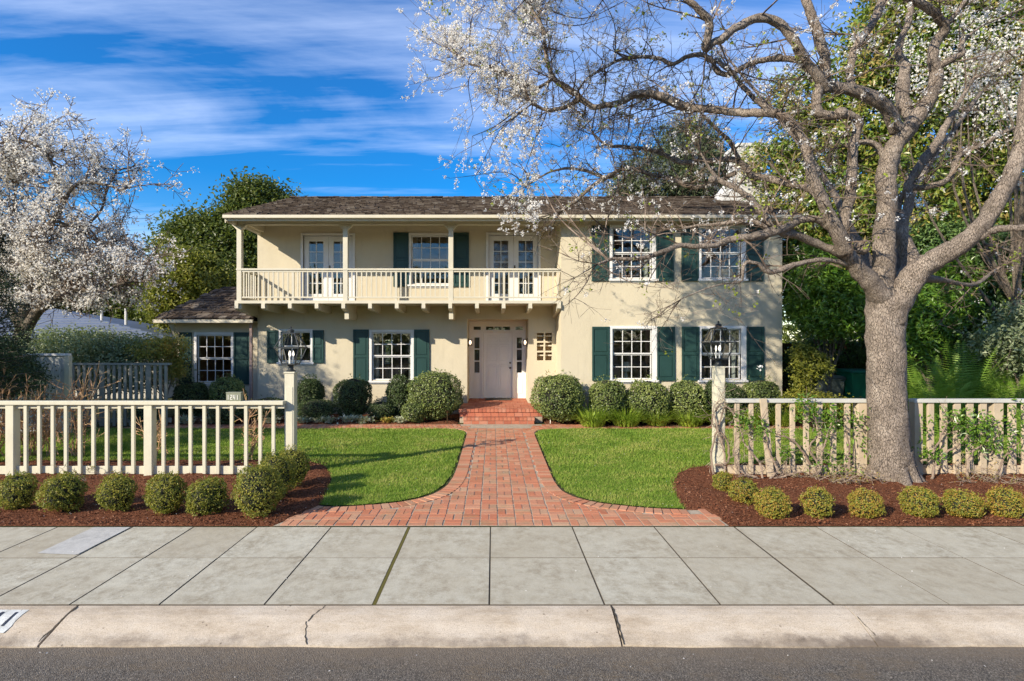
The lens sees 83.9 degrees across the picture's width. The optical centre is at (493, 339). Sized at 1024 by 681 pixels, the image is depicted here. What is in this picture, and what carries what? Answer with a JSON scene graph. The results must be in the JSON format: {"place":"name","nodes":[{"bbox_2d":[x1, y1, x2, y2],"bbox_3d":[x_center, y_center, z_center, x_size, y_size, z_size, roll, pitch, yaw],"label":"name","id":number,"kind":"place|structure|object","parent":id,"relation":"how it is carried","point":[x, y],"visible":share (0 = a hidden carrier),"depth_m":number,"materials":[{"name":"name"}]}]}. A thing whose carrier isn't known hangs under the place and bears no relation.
{"place":"outdoors","nodes":[
{"label":"outdoors","id":0,"kind":"place"},
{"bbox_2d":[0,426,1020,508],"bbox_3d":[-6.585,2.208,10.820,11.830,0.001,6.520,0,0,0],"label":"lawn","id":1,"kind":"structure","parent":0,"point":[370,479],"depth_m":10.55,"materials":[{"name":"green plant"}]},
{"bbox_2d":[0,366,47,457],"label":"rose bush","id":2,"kind":"object","parent":1,"relation":"on","point":[2,424],"visible":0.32,"depth_m":10.57,"materials":[{"name":"brown plant"}]},
{"bbox_2d":[0,190,53,409],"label":"conifer","id":3,"kind":"object","parent":1,"relation":"on","point":[9,285],"visible":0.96,"depth_m":10.77,"materials":[{"name":"green plant"}]},
{"bbox_2d":[0,334,58,409],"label":"dark shrub","id":4,"kind":"object","parent":1,"relation":"on","point":[32,365],"visible":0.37,"depth_m":12.37,"materials":[{"name":"green plant"}]},
{"bbox_2d":[0,353,71,432],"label":"panel fence","id":5,"kind":"object","parent":1,"relation":"on","point":[62,362],"visible":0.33,"depth_m":13.40,"materials":[{"name":"white paint"}]},
{"bbox_2d":[0,373,90,455],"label":"rose bush","id":6,"kind":"object","parent":1,"relation":"on","point":[46,432],"visible":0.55,"depth_m":10.79,"materials":[{"name":"brown plant"}]},
{"bbox_2d":[27,361,120,455],"bbox_3d":[-8.078,1.322,10.851,1.624,1.814,1.015,0,0,0],"label":"rose bush","id":7,"kind":"object","parent":1,"relation":"on","point":[75,427],"visible":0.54,"depth_m":10.79,"materials":[{"name":"brown plant"}]},
{"bbox_2d":[229,389,270,459],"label":"rose bush","id":8,"kind":"object","parent":1,"relation":"on","point":[253,429],"visible":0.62,"depth_m":10.62,"materials":[{"name":"brown plant"}]},
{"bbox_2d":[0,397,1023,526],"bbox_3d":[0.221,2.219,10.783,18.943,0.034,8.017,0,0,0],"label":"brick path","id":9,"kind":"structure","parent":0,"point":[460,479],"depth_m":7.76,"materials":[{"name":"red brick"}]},
{"bbox_2d":[0,306,175,398],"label":"neighbour house","id":10,"kind":"structure","parent":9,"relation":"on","point":[60,318],"depth_m":22.28,"materials":[{"name":"stone"}]},
{"bbox_2d":[0,87,199,350],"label":"blossom tree","id":11,"kind":"object","parent":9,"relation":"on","point":[37,247],"visible":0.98,"depth_m":16.43,"materials":[{"name":"white plant"}]},
{"bbox_2d":[4,318,198,399],"bbox_3d":[-11.127,0.869,15.801,5.642,2.930,3.449,0,0,0],"label":"pale shrub","id":12,"kind":"object","parent":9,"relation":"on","point":[109,349],"visible":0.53,"depth_m":15.19,"materials":[{"name":"green plant"}]},
{"bbox_2d":[72,363,171,425],"bbox_3d":[-9.534,1.400,14.510,2.610,1.600,0.100,0,0,0],"label":"back fence","id":13,"kind":"object","parent":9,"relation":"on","point":[114,420],"visible":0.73,"depth_m":14.48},
{"bbox_2d":[129,223,248,333],"bbox_3d":[-12.351,-1.272,23.208,5.094,7.217,4.032,0,0,0],"label":"oak tree","id":14,"kind":"object","parent":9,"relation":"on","point":[196,275],"visible":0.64,"depth_m":22.32,"materials":[{"name":"green plant"}]},
{"bbox_2d":[127,166,308,313],"bbox_3d":[-12.569,-2.969,27.010,8.882,10.636,6.300,0,0,0],"label":"oak tree","id":15,"kind":"object","parent":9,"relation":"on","point":[214,231],"visible":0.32,"depth_m":25.93,"materials":[{"name":"green plant"}]},
{"bbox_2d":[153,143,801,423],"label":"house","id":16,"kind":"structure","parent":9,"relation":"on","point":[345,287],"depth_m":16.67,"materials":[{"name":"paint"}]},
{"bbox_2d":[194,332,232,385],"bbox_3d":[-8.321,0.587,16.965,1.238,1.599,0.170,0,0,0],"label":"window","id":17,"kind":"structure","parent":16,"relation":"in","point":[206,334],"depth_m":16.98,"materials":[{"name":"white paint"}]},
{"bbox_2d":[276,329,313,364],"bbox_3d":[-5.803,0.229,16.715,1.087,1.067,0.170,0,0,0],"label":"window","id":18,"kind":"structure","parent":16,"relation":"in","point":[280,331],"depth_m":16.67,"materials":[{"name":"white paint"}]},
{"bbox_2d":[301,233,354,299],"bbox_3d":[-4.859,-2.089,16.760,1.591,2.058,0.180,0,0,0],"label":"french door","id":19,"kind":"structure","parent":16,"relation":"in","point":[328,239],"depth_m":16.75,"materials":[{"name":"white paint"}]},
{"bbox_2d":[369,330,413,383],"bbox_3d":[-2.990,0.511,16.715,1.369,1.589,0.170,0,0,0],"label":"window","id":20,"kind":"structure","parent":16,"relation":"in","point":[371,332],"depth_m":16.73,"materials":[{"name":"white paint"}]},
{"bbox_2d":[407,233,447,287],"bbox_3d":[-1.853,-2.318,16.715,1.327,1.609,0.170,0,0,0],"label":"window","id":21,"kind":"structure","parent":16,"relation":"in","point":[412,235],"depth_m":16.72,"materials":[{"name":"white paint"}]},
{"bbox_2d":[484,332,511,397],"bbox_3d":[0.141,0.808,18.021,0.903,2.080,0.127,0,0,0],"label":"front door","id":22,"kind":"structure","parent":16,"relation":"in","point":[497,345],"depth_m":18.04,"materials":[{"name":"paint"}]},
{"bbox_2d":[486,232,540,299],"bbox_3d":[0.584,-2.099,16.760,1.601,2.079,0.180,0,0,0],"label":"french door","id":23,"kind":"structure","parent":16,"relation":"in","point":[513,251],"depth_m":16.75,"materials":[{"name":"white paint"}]},
{"bbox_2d":[609,225,658,281],"bbox_3d":[3.796,-2.326,15.465,1.352,1.561,0.170,0,0,0],"label":"window","id":24,"kind":"structure","parent":16,"relation":"in","point":[614,227],"depth_m":15.43,"materials":[{"name":"white paint"}]},
{"bbox_2d":[610,326,658,383],"bbox_3d":[3.801,0.416,15.465,1.362,1.561,0.170,0,0,0],"label":"window","id":25,"kind":"structure","parent":16,"relation":"in","point":[653,367],"depth_m":15.42,"materials":[{"name":"white paint"}]},
{"bbox_2d":[697,326,748,383],"bbox_3d":[6.215,0.416,15.465,1.361,1.561,0.170,0,0,0],"label":"window","id":26,"kind":"structure","parent":16,"relation":"in","point":[743,328],"depth_m":15.42,"materials":[{"name":"white paint"}]},
{"bbox_2d":[698,225,748,281],"bbox_3d":[6.215,-2.326,15.465,1.361,1.561,0.170,0,0,0],"label":"window","id":27,"kind":"structure","parent":16,"relation":"in","point":[743,245],"depth_m":15.42,"materials":[{"name":"white paint"}]},
{"bbox_2d":[591,108,742,195],"bbox_3d":[9.473,-5.084,29.987,9.082,14.857,5.723,0,0,0],"label":"pine tree","id":28,"kind":"object","parent":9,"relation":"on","point":[666,187],"visible":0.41,"depth_m":29.02,"materials":[{"name":"green plant"}]},
{"bbox_2d":[783,338,836,427],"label":"corner shrub","id":29,"kind":"object","parent":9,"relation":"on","point":[809,369],"visible":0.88,"depth_m":14.06,"materials":[{"name":"green plant"}]},
{"bbox_2d":[778,386,860,431],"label":"shrub","id":30,"kind":"object","parent":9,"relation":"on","point":[791,394],"visible":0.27,"depth_m":13.54,"materials":[{"name":"green plant"}]},
{"bbox_2d":[781,236,865,396],"bbox_3d":[9.233,-0.304,16.078,3.412,5.272,4.812,0,0,0],"label":"laurel bush","id":31,"kind":"object","parent":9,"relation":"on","point":[835,295],"visible":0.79,"depth_m":14.81,"materials":[{"name":"green plant"}]},
{"bbox_2d":[782,332,866,395],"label":"understory shrub","id":32,"kind":"object","parent":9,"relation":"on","point":[856,358],"visible":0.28,"depth_m":17.56,"materials":[{"name":"green plant"}]},
{"bbox_2d":[812,374,845,410],"bbox_3d":[9.966,1.636,17.029,0.724,1.167,0.819,0,0,0],"label":"wheeled bin","id":33,"kind":"object","parent":9,"relation":"on","point":[838,382],"visible":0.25,"depth_m":16.68,"materials":[{"name":"grey plastic"}]},
{"bbox_2d":[834,368,865,410],"bbox_3d":[10.731,1.548,16.829,0.835,1.344,0.931,0,0,0],"label":"wheeled bin","id":34,"kind":"object","parent":9,"relation":"on","point":[855,384],"visible":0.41,"depth_m":16.45,"materials":[{"name":"teal plastic"}]},
{"bbox_2d":[727,0,1023,416],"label":"magnolia tree","id":35,"kind":"object","parent":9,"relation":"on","point":[945,199],"visible":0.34,"depth_m":15.93,"materials":[{"name":"green plant"}]},
{"bbox_2d":[782,343,1021,407],"bbox_3d":[15.210,1.173,18.440,13.620,2.134,0.080,0,0,0],"label":"board fence","id":36,"kind":"object","parent":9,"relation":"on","point":[784,388],"visible":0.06,"depth_m":18.40,"materials":[{"name":"green wood"}]},
{"bbox_2d":[866,0,1023,387],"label":"blossom tree","id":37,"kind":"object","parent":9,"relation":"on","point":[1018,219],"visible":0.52,"depth_m":13.60,"materials":[{"name":"white plant"}]},
{"bbox_2d":[906,252,1011,430],"bbox_3d":[11.324,-0.061,14.352,4.840,4.799,2.212,0,0,-33],"label":"laurel bush","id":38,"kind":"object","parent":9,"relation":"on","point":[925,339],"visible":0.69,"depth_m":13.52,"materials":[{"name":"green plant"}]},
{"bbox_2d":[907,347,1020,407],"bbox_3d":[13.529,0.825,16.018,5.063,3.036,2.453,0,0,0],"label":"understory shrub","id":39,"kind":"object","parent":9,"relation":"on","point":[924,368],"visible":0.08,"depth_m":15.78,"materials":[{"name":"green plant"}]},
{"bbox_2d":[909,211,1023,397],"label":"rhododendron","id":40,"kind":"object","parent":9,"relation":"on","point":[999,296],"visible":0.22,"depth_m":14.53,"materials":[{"name":"green plant"}]},
{"bbox_2d":[953,299,1023,397],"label":"pale shrub","id":41,"kind":"object","parent":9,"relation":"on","point":[1012,345],"visible":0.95,"depth_m":12.76,"materials":[{"name":"green plant"}]},
{"bbox_2d":[0,527,1023,608],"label":"sidewalk","id":42,"kind":"structure","parent":0,"point":[648,566],"depth_m":5.56,"materials":[{"name":"concrete"}]},
{"bbox_2d":[39,527,129,554],"bbox_3d":[-4.510,2.216,6.290,0.440,0.001,0.860,0,0,0],"label":"sidewalk patch","id":43,"kind":"object","parent":42,"relation":"on","point":[84,540],"visible":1,"depth_m":6.27,"materials":[{"name":"concrete"}]},
{"bbox_2d":[0,641,1023,680],"bbox_3d":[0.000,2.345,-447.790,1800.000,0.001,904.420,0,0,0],"label":"road","id":44,"kind":"structure","parent":0,"point":[877,663],"depth_m":4.10,"materials":[{"name":"grey asphalt"}]},
{"bbox_2d":[0,606,1023,647],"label":"kerb","id":45,"kind":"structure","parent":44,"relation":"on","point":[545,626],"depth_m":4.50,"materials":[{"name":"concrete"}]},
{"bbox_2d":[0,610,27,632],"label":"painted patch","id":46,"kind":"object","parent":45,"relation":"on","point":[5,615],"visible":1,"depth_m":4.59,"materials":[{"name":"paint"}]},
{"bbox_2d":[0,413,1023,526],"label":"mulch bed","id":47,"kind":"object","parent":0,"point":[301,499],"visible":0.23,"depth_m":7.72,"materials":[{"name":"brown wood"}]},
{"bbox_2d":[0,470,38,511],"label":"boxwood ball","id":48,"kind":"object","parent":47,"relation":"on","point":[17,493],"visible":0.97,"depth_m":7.24,"materials":[{"name":"green plant"}]},
{"bbox_2d":[32,471,91,514],"bbox_3d":[-5.504,1.963,7.311,0.620,0.558,0.619,0,0,0],"label":"boxwood ball","id":49,"kind":"object","parent":47,"relation":"on","point":[64,491],"visible":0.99,"depth_m":7.17,"materials":[{"name":"green plant"}]},
{"bbox_2d":[91,469,140,511],"bbox_3d":[-4.798,1.963,7.260,0.506,0.559,0.518,0,0,0],"label":"boxwood ball","id":50,"kind":"object","parent":47,"relation":"on","point":[117,493],"visible":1,"depth_m":7.15,"materials":[{"name":"green plant"}]},
{"bbox_2d":[0,400,285,475],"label":"picket fence","id":51,"kind":"object","parent":47,"relation":"on","point":[12,408],"visible":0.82,"depth_m":9.18,"materials":[{"name":"white wood"}]},
{"bbox_2d":[123,331,195,399],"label":"nandina bush","id":52,"kind":"object","parent":47,"relation":"on","point":[167,350],"visible":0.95,"depth_m":15.23,"materials":[{"name":"green plant"}]},
{"bbox_2d":[142,470,187,513],"bbox_3d":[-4.115,1.945,7.205,0.540,0.594,0.572,0,0,29],"label":"boxwood ball","id":53,"kind":"object","parent":47,"relation":"on","point":[165,495],"visible":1,"depth_m":7.08,"materials":[{"name":"green plant"}]},
{"bbox_2d":[171,375,210,416],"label":"clipped shrub","id":54,"kind":"object","parent":47,"relation":"on","point":[194,390],"visible":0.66,"depth_m":15.56,"materials":[{"name":"green plant"}]},
{"bbox_2d":[183,475,229,516],"bbox_3d":[-3.595,1.972,7.156,0.563,0.541,0.562,0,0,0],"label":"boxwood ball","id":55,"kind":"object","parent":47,"relation":"on","point":[207,494],"visible":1,"depth_m":7.05,"materials":[{"name":"green plant"}]},
{"bbox_2d":[207,398,243,423],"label":"shrub","id":56,"kind":"object","parent":47,"relation":"on","point":[225,415],"visible":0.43,"depth_m":14.63,"materials":[{"name":"green plant"}]},
{"bbox_2d":[209,373,247,410],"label":"clipped shrub","id":57,"kind":"object","parent":47,"relation":"on","point":[220,388],"visible":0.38,"depth_m":15.37,"materials":[{"name":"green plant"}]},
{"bbox_2d":[230,459,288,518],"bbox_3d":[-2.933,1.858,7.101,0.647,0.767,0.672,0,0,36],"label":"boxwood ball","id":58,"kind":"object","parent":47,"relation":"on","point":[257,487],"visible":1,"depth_m":6.96,"materials":[{"name":"green plant"}]},
{"bbox_2d":[258,449,297,496],"bbox_3d":[-2.999,1.874,7.866,0.543,0.736,0.561,0,0,-31],"label":"boxwood ball","id":59,"kind":"object","parent":47,"relation":"on","point":[278,461],"visible":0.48,"depth_m":7.79,"materials":[{"name":"green plant"}]},
{"bbox_2d":[274,326,307,451],"bbox_3d":[-3.340,1.025,9.380,0.420,2.490,0.420,0,0,0],"label":"lamp post","id":60,"kind":"object","parent":47,"relation":"on","point":[291,406],"visible":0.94,"depth_m":9.30,"materials":[{"name":"white metal"}]},
{"bbox_2d":[278,444,311,488],"bbox_3d":[-2.993,1.903,8.510,0.556,0.677,0.554,0,0,0],"label":"boxwood ball","id":61,"kind":"object","parent":47,"relation":"on","point":[301,459],"visible":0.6,"depth_m":8.41,"materials":[{"name":"green plant"}]},
{"bbox_2d":[297,373,325,406],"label":"clipped shrub","id":62,"kind":"object","parent":47,"relation":"on","point":[312,388],"visible":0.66,"depth_m":15.68,"materials":[{"name":"green plant"}]},
{"bbox_2d":[297,397,335,419],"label":"shrub","id":63,"kind":"object","parent":47,"relation":"on","point":[313,408],"visible":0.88,"depth_m":15.13,"materials":[{"name":"green plant"}]},
{"bbox_2d":[332,374,372,416],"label":"clipped shrub","id":64,"kind":"object","parent":47,"relation":"on","point":[353,396],"visible":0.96,"depth_m":15.41,"materials":[{"name":"green plant"}]},
{"bbox_2d":[367,399,395,419],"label":"shrub","id":65,"kind":"object","parent":47,"relation":"on","point":[379,410],"visible":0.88,"depth_m":15.28,"materials":[{"name":"green plant"}]},
{"bbox_2d":[384,371,413,417],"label":"clipped shrub","id":66,"kind":"object","parent":47,"relation":"on","point":[397,393],"visible":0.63,"depth_m":15.55,"materials":[{"name":"green plant"}]},
{"bbox_2d":[400,399,427,422],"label":"shrub","id":67,"kind":"object","parent":47,"relation":"on","point":[412,412],"visible":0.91,"depth_m":14.85,"materials":[{"name":"green plant"}]},
{"bbox_2d":[406,367,464,420],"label":"clipped shrub","id":68,"kind":"object","parent":47,"relation":"on","point":[436,394],"visible":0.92,"depth_m":15.01,"materials":[{"name":"green plant"}]},
{"bbox_2d":[529,369,585,422],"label":"clipped shrub","id":69,"kind":"object","parent":47,"relation":"on","point":[557,395],"visible":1,"depth_m":14.60,"materials":[{"name":"green plant"}]},
{"bbox_2d":[559,404,626,426],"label":"daylily clump","id":70,"kind":"object","parent":47,"relation":"on","point":[592,420],"visible":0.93,"depth_m":14.25,"materials":[{"name":"green plant"}]},
{"bbox_2d":[587,374,627,423],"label":"clipped shrub","id":71,"kind":"object","parent":47,"relation":"on","point":[609,394],"visible":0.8,"depth_m":14.66,"materials":[{"name":"green plant"}]},
{"bbox_2d":[589,404,665,426],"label":"daylily clump","id":72,"kind":"object","parent":47,"relation":"on","point":[628,420],"visible":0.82,"depth_m":14.26,"materials":[{"name":"green plant"}]},
{"bbox_2d":[626,374,670,423],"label":"clipped shrub","id":73,"kind":"object","parent":47,"relation":"on","point":[650,396],"visible":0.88,"depth_m":14.48,"materials":[{"name":"green plant"}]},
{"bbox_2d":[631,407,682,425],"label":"daylily clump","id":74,"kind":"object","parent":47,"relation":"on","point":[655,421],"visible":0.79,"depth_m":14.35,"materials":[{"name":"green plant"}]},
{"bbox_2d":[663,406,710,426],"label":"daylily clump","id":75,"kind":"object","parent":47,"relation":"on","point":[689,420],"visible":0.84,"depth_m":14.28,"materials":[{"name":"plant"}]},
{"bbox_2d":[668,374,707,417],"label":"clipped shrub","id":76,"kind":"object","parent":47,"relation":"on","point":[686,396],"visible":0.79,"depth_m":14.50,"materials":[{"name":"green plant"}]},
{"bbox_2d":[396,0,1023,485],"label":"flowering street tree","id":77,"kind":"object","parent":47,"relation":"on","point":[892,274],"visible":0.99,"depth_m":8.77,"materials":[{"name":"white plant"}]},
{"bbox_2d":[701,321,735,471],"bbox_3d":[3.708,0.980,9.380,0.420,2.580,0.420,0,0,0],"label":"lamp post","id":78,"kind":"object","parent":47,"relation":"on","point":[718,373],"visible":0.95,"depth_m":9.30,"materials":[{"name":"white metal"}]},
{"bbox_2d":[696,385,747,473],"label":"climbing vine","id":79,"kind":"object","parent":78,"relation":"attached to","point":[719,432],"visible":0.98,"depth_m":9.21,"materials":[{"name":"brown plant"}]},
{"bbox_2d":[711,470,733,490],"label":"boxwood ball","id":80,"kind":"object","parent":47,"relation":"on","point":[722,481],"visible":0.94,"depth_m":8.24,"materials":[{"name":"green plant"}]},
{"bbox_2d":[702,378,747,421],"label":"clipped shrub","id":81,"kind":"object","parent":47,"relation":"on","point":[728,388],"visible":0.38,"depth_m":14.53,"materials":[{"name":"green plant"}]},
{"bbox_2d":[727,476,760,505],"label":"boxwood ball","id":82,"kind":"object","parent":47,"relation":"on","point":[741,490],"visible":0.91,"depth_m":7.56,"materials":[{"name":"green plant"}]},
{"bbox_2d":[740,374,782,423],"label":"clipped shrub","id":83,"kind":"object","parent":47,"relation":"on","point":[760,389],"visible":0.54,"depth_m":14.48,"materials":[{"name":"green plant"}]},
{"bbox_2d":[759,398,773,476],"bbox_3d":[4.375,1.570,9.110,0.212,1.249,0.064,0,0,0],"label":"leaning board","id":84,"kind":"object","parent":47,"relation":"on","point":[763,407],"visible":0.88,"depth_m":9.09,"materials":[{"name":"beige wood"}]},
{"bbox_2d":[752,485,792,519],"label":"boxwood ball","id":85,"kind":"object","parent":47,"relation":"on","point":[773,503],"visible":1,"depth_m":6.89,"materials":[{"name":"green plant"}]},
{"bbox_2d":[798,484,835,519],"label":"boxwood ball","id":86,"kind":"object","parent":47,"relation":"on","point":[817,502],"visible":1,"depth_m":6.94,"materials":[{"name":"green plant"}]},
{"bbox_2d":[729,453,916,484],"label":"dry stems","id":87,"kind":"object","parent":47,"relation":"on","point":[844,479],"visible":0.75,"depth_m":8.73,"materials":[{"name":"beige plant"}]},
{"bbox_2d":[847,486,886,519],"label":"boxwood ball","id":88,"kind":"object","parent":47,"relation":"on","point":[865,503],"visible":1,"depth_m":6.93,"materials":[{"name":"green plant"}]},
{"bbox_2d":[724,398,1023,475],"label":"picket fence","id":89,"kind":"object","parent":47,"relation":"on","point":[994,406],"visible":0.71,"depth_m":9.18,"materials":[{"name":"beige wood"}]},
{"bbox_2d":[726,402,826,478],"bbox_3d":[4.442,1.734,8.999,1.605,1.500,0.519,0,0,0],"label":"climbing vine","id":90,"kind":"object","parent":89,"relation":"attached to","point":[746,423],"visible":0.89,"depth_m":9.03,"materials":[{"name":"green plant"}]},
{"bbox_2d":[765,386,870,476],"bbox_3d":[5.168,1.503,8.998,1.769,1.526,0.542,0,0,0],"label":"climbing vine","id":91,"kind":"object","parent":89,"relation":"attached to","point":[823,416],"visible":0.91,"depth_m":9.04,"materials":[{"name":"green plant"}]},
{"bbox_2d":[911,397,1023,478],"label":"climbing vine","id":92,"kind":"object","parent":89,"relation":"attached to","point":[973,430],"visible":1,"depth_m":9.03,"materials":[{"name":"green plant"}]},
{"bbox_2d":[896,485,941,517],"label":"boxwood ball","id":93,"kind":"object","parent":47,"relation":"on","point":[919,502],"visible":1,"depth_m":6.96,"materials":[{"name":"green plant"}]},
{"bbox_2d":[939,488,988,518],"bbox_3d":[5.800,2.039,7.020,0.479,0.408,0.471,0,0,0],"label":"boxwood ball","id":94,"kind":"object","parent":47,"relation":"on","point":[960,502],"visible":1,"depth_m":6.93,"materials":[{"name":"green plant"}]},
{"bbox_2d":[949,452,1023,485],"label":"dry stems","id":95,"kind":"object","parent":47,"relation":"on","point":[984,479],"visible":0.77,"depth_m":8.76,"materials":[{"name":"beige plant"}]},
{"bbox_2d":[981,484,1023,518],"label":"boxwood ball","id":96,"kind":"object","parent":47,"relation":"on","point":[1005,502],"visible":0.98,"depth_m":6.92,"materials":[{"name":"green plant"}]},
{"bbox_2d":[0,0,1023,340],"label":"sky","id":97,"kind":"structure","parent":0,"point":[310,92],"materials":[{"name":"blue"}]},
{"bbox_2d":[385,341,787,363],"bbox_3d":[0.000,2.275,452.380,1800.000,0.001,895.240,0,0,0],"label":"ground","id":98,"kind":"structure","parent":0,"point":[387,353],"depth_m":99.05,"materials":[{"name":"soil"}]},
{"bbox_2d":[0,257,154,322],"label":"dark tree","id":99,"kind":"object","parent":98,"relation":"on","point":[120,314],"visible":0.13,"depth_m":29.36,"materials":[{"name":"green plant"}]},
{"bbox_2d":[385,298,861,363],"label":"distant trees","id":100,"kind":"object","parent":98,"relation":"on","point":[785,336],"visible":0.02,"depth_m":46.12,"materials":[{"name":"green plant"}]},
{"bbox_2d":[537,429,1020,507],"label":"lawn","id":101,"kind":"structure","parent":0,"point":[620,476],"depth_m":10.12,"materials":[{"name":"green plant"}]},
{"bbox_2d":[907,355,982,432],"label":"fern","id":102,"kind":"object","parent":101,"relation":"on","point":[916,377],"visible":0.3,"depth_m":12.70,"materials":[{"name":"green plant"}]},
{"bbox_2d":[907,372,990,436],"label":"fern","id":103,"kind":"object","parent":101,"relation":"on","point":[951,392],"visible":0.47,"depth_m":12.09,"materials":[{"name":"green plant"}]},
{"bbox_2d":[908,341,1008,436],"bbox_3d":[10.393,1.088,12.876,2.126,2.168,1.941,0,0,19],"label":"fern","id":104,"kind":"object","parent":101,"relation":"on","point":[937,376],"visible":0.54,"depth_m":12.71,"materials":[{"name":"green plant"}]},
{"bbox_2d":[940,350,1023,418],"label":"fern","id":105,"kind":"object","parent":101,"relation":"on","point":[1002,383],"visible":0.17,"depth_m":13.16,"materials":[{"name":"green plant"}]},
{"bbox_2d":[981,374,1023,436],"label":"fern","id":106,"kind":"object","parent":101,"relation":"on","point":[997,394],"visible":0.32,"depth_m":12.22,"materials":[{"name":"green plant"}]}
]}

